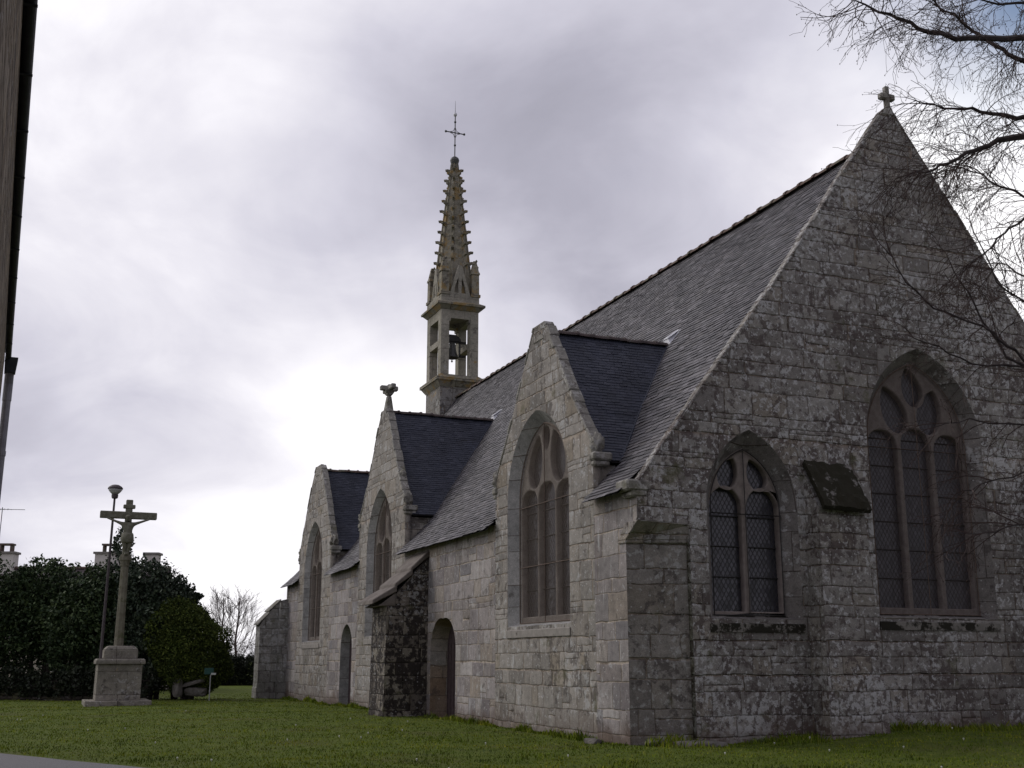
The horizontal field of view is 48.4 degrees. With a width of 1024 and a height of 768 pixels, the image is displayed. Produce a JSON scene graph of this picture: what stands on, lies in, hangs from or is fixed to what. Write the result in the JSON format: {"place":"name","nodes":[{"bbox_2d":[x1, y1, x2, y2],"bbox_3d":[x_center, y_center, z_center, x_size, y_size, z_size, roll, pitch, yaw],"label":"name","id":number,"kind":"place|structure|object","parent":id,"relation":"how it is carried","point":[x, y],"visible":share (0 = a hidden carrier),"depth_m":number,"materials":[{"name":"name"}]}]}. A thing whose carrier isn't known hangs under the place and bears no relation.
{"place":"outdoors","nodes":[
{"label":"outdoors","id":0,"kind":"place"},
{"bbox_2d":[0,753,141,767],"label":"road","id":1,"kind":"structure","parent":0,"point":[13,761],"depth_m":17.92,"materials":[{"name":"grey asphalt"}]},
{"bbox_2d":[0,674,1023,767],"bbox_3d":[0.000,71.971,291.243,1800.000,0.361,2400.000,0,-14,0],"label":"ground","id":2,"kind":"structure","parent":0,"point":[232,689],"depth_m":21.74,"materials":[{"name":"green plant"}]},
{"bbox_2d":[0,552,35,673],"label":"evergreen bush","id":3,"kind":"object","parent":2,"relation":"on","point":[7,624],"visible":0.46,"depth_m":50.60,"materials":[{"name":"green plant"}]},
{"bbox_2d":[0,0,37,498],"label":"stone house","id":4,"kind":"structure","parent":2,"relation":"on","point":[18,18],"depth_m":8.73,"materials":[{"name":"grey stone"}]},
{"bbox_2d":[0,553,83,677],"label":"evergreen bush","id":5,"kind":"object","parent":2,"relation":"on","point":[33,597],"visible":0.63,"depth_m":50.84,"materials":[{"name":"green plant"}]},
{"bbox_2d":[0,664,161,700],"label":"hedge","id":6,"kind":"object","parent":2,"relation":"on","point":[62,686],"depth_m":48.45,"materials":[{"name":"plant"}]},
{"bbox_2d":[0,507,171,685],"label":"house","id":7,"kind":"structure","parent":2,"relation":"on","point":[12,555],"depth_m":62.86,"materials":[{"name":"stone"}]},
{"bbox_2d":[38,559,134,677],"bbox_3d":[-18.694,10.814,50.381,4.299,6.082,3.336,0,-14,0],"label":"evergreen bush","id":8,"kind":"object","parent":2,"relation":"on","point":[83,629],"visible":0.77,"depth_m":49.75,"materials":[{"name":"green plant"}]},
{"bbox_2d":[99,484,122,658],"bbox_3d":[-16.641,8.466,46.821,0.620,8.730,0.611,0,-14,0],"label":"street lamp","id":9,"kind":"object","parent":2,"relation":"on","point":[115,490],"visible":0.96,"depth_m":47.01,"materials":[{"name":"metal"}]},
{"bbox_2d":[91,527,138,635],"bbox_3d":[-17.947,10.301,52.031,2.878,7.838,2.105,0,-14,0],"label":"ivy tree","id":10,"kind":"object","parent":2,"relation":"on","point":[117,549],"visible":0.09,"depth_m":52.47,"materials":[{"name":"green plant"}]},
{"bbox_2d":[82,500,156,706],"bbox_3d":[-15.200,8.556,44.639,2.400,8.070,2.320,6,-15,-22],"label":"calvary","id":11,"kind":"object","parent":2,"relation":"on","point":[118,674],"visible":1,"depth_m":43.56,"materials":[{"name":"stone"}]},
{"bbox_2d":[98,553,208,698],"bbox_3d":[-15.909,10.634,50.367,4.701,6.414,3.083,0,-14,0],"label":"evergreen bush","id":12,"kind":"object","parent":2,"relation":"on","point":[143,603],"visible":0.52,"depth_m":50.07,"materials":[{"name":"green plant"}]},
{"bbox_2d":[172,678,182,696],"bbox_3d":[-14.171,12.888,48.325,0.352,0.770,0.544,10,-17,-36],"label":"boundary stone","id":13,"kind":"object","parent":2,"relation":"on","point":[177,689],"visible":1,"depth_m":48.12,"materials":[{"name":"grey stone"}]},
{"bbox_2d":[151,581,204,698],"bbox_3d":[-15.043,11.264,50.693,2.765,5.344,2.290,0,-14,0],"label":"evergreen bush","id":14,"kind":"object","parent":2,"relation":"on","point":[199,595],"visible":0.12,"depth_m":51.01,"materials":[{"name":"green plant"}]},
{"bbox_2d":[143,595,234,699],"bbox_3d":[-14.092,11.452,49.677,4.052,4.502,3.180,0,-14,0],"label":"clipped conifer","id":15,"kind":"object","parent":2,"relation":"on","point":[198,654],"visible":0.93,"depth_m":48.87,"materials":[{"name":"green plant"}]},
{"bbox_2d":[184,687,206,695],"bbox_3d":[-13.430,13.077,48.382,0.880,0.364,0.416,0,-14,0],"label":"stone block","id":16,"kind":"object","parent":2,"relation":"on","point":[194,691],"depth_m":48.20,"materials":[{"name":"grey stone"}]},
{"bbox_2d":[182,679,205,686],"bbox_3d":[-13.530,12.694,48.372,0.992,0.168,0.352,-14,-13,-3],"label":"stone slab","id":17,"kind":"object","parent":16,"relation":"on","point":[194,682],"depth_m":48.22,"materials":[{"name":"grey stone"}]},
{"bbox_2d":[204,668,215,700],"bbox_3d":[-12.704,12.618,47.847,0.480,1.340,0.100,2,-14,-10],"label":"sign","id":18,"kind":"object","parent":2,"relation":"on","point":[210,671],"visible":1,"depth_m":47.92,"materials":[{"name":"green metal"}]},
{"bbox_2d":[200,653,253,685],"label":"hedge","id":19,"kind":"object","parent":2,"relation":"on","point":[243,668],"visible":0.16,"depth_m":71.43,"materials":[{"name":"green plant"}]},
{"bbox_2d":[204,584,261,654],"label":"bare tree","id":20,"kind":"object","parent":2,"relation":"on","point":[243,607],"visible":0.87,"depth_m":82.24,"materials":[{"name":"brown plant"}]},
{"bbox_2d":[203,584,264,643],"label":"bare tree","id":21,"kind":"object","parent":2,"relation":"on","point":[219,602],"visible":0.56,"depth_m":84.31,"materials":[{"name":"brown plant"}]},
{"bbox_2d":[224,638,254,664],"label":"thicket","id":22,"kind":"object","parent":2,"relation":"on","point":[244,649],"visible":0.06,"depth_m":79.77,"materials":[{"name":"plant"}]},
{"bbox_2d":[17,710,963,767],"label":"daisies","id":23,"kind":"object","parent":2,"relation":"on","point":[485,742],"visible":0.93,"depth_m":21.54,"materials":[{"name":"white plant"}]},
{"bbox_2d":[584,738,601,743],"bbox_3d":[1.593,7.057,22.377,0.229,0.182,0.416,5,-15,-22],"label":"stone","id":24,"kind":"object","parent":2,"relation":"on","point":[591,740],"visible":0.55,"depth_m":22.25,"materials":[{"name":"grey stone"}]},
{"bbox_2d":[251,86,1023,744],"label":"church","id":25,"kind":"structure","parent":2,"relation":"on","point":[665,500],"depth_m":25.69,"materials":[{"name":"stone"}]},
{"bbox_2d":[301,522,321,648],"bbox_3d":[-8.193,8.436,47.993,0.490,5.260,3.360,6,-15,-22],"label":"window","id":26,"kind":"structure","parent":25,"relation":"in","point":[313,561],"depth_m":48.93,"materials":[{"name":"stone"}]},
{"bbox_2d":[339,624,351,704],"bbox_3d":[-5.920,10.427,41.800,0.400,3.160,1.680,6,-15,-22],"label":"door","id":27,"kind":"structure","parent":25,"relation":"in","point":[346,640],"depth_m":42.50,"materials":[{"name":"wood"}]},
{"bbox_2d":[363,488,391,643],"bbox_3d":[-4.362,6.196,38.976,0.490,5.260,3.160,6,-15,-22],"label":"window","id":28,"kind":"structure","parent":25,"relation":"in","point":[379,541],"depth_m":39.97,"materials":[{"name":"stone"}]},
{"bbox_2d":[429,618,455,717],"bbox_3d":[-1.692,8.126,32.020,0.560,3.040,2.160,6,-15,-22],"label":"door","id":29,"kind":"structure","parent":25,"relation":"in","point":[443,646],"depth_m":32.89,"materials":[{"name":"wood"}]},
{"bbox_2d":[506,410,570,637],"bbox_3d":[0.775,3.240,26.869,0.490,5.320,3.640,6,-15,-22],"label":"window","id":30,"kind":"structure","parent":25,"relation":"in","point":[538,487],"depth_m":27.33,"materials":[{"name":"glass"}]},
{"bbox_2d":[706,430,805,632],"bbox_3d":[4.835,3.009,23.444,2.240,4.120,0.550,6,-15,-22],"label":"window","id":31,"kind":"structure","parent":25,"relation":"in","point":[754,548],"depth_m":23.60,"materials":[{"name":"glass"}]},
{"bbox_2d":[866,349,1000,630],"bbox_3d":[9.143,2.299,25.443,3.280,6.280,0.550,6,-15,-22],"label":"window","id":32,"kind":"structure","parent":25,"relation":"in","point":[925,594],"depth_m":25.54,"materials":[{"name":"glass"}]},
{"bbox_2d":[644,739,661,746],"bbox_3d":[2.651,6.787,21.422,0.264,0.182,0.480,2,-14,-7],"label":"stone","id":33,"kind":"object","parent":2,"relation":"on","point":[654,744],"visible":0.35,"depth_m":21.24,"materials":[{"name":"grey stone"}]},
{"bbox_2d":[673,740,727,746],"bbox_3d":[3.508,6.772,21.311,0.992,0.182,0.546,4,-14,-14],"label":"stone","id":34,"kind":"object","parent":2,"relation":"on","point":[716,743],"visible":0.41,"depth_m":21.16,"materials":[{"name":"grey stone"}]},
{"bbox_2d":[789,0,1023,593],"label":"birch tree","id":35,"kind":"object","parent":2,"relation":"on","point":[956,167],"visible":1,"depth_m":11.04,"materials":[{"name":"brown plant"}]},
{"bbox_2d":[0,0,1023,656],"label":"sky","id":36,"kind":"structure","parent":0,"point":[231,214],"materials":[{"name":"grey"}]}
]}

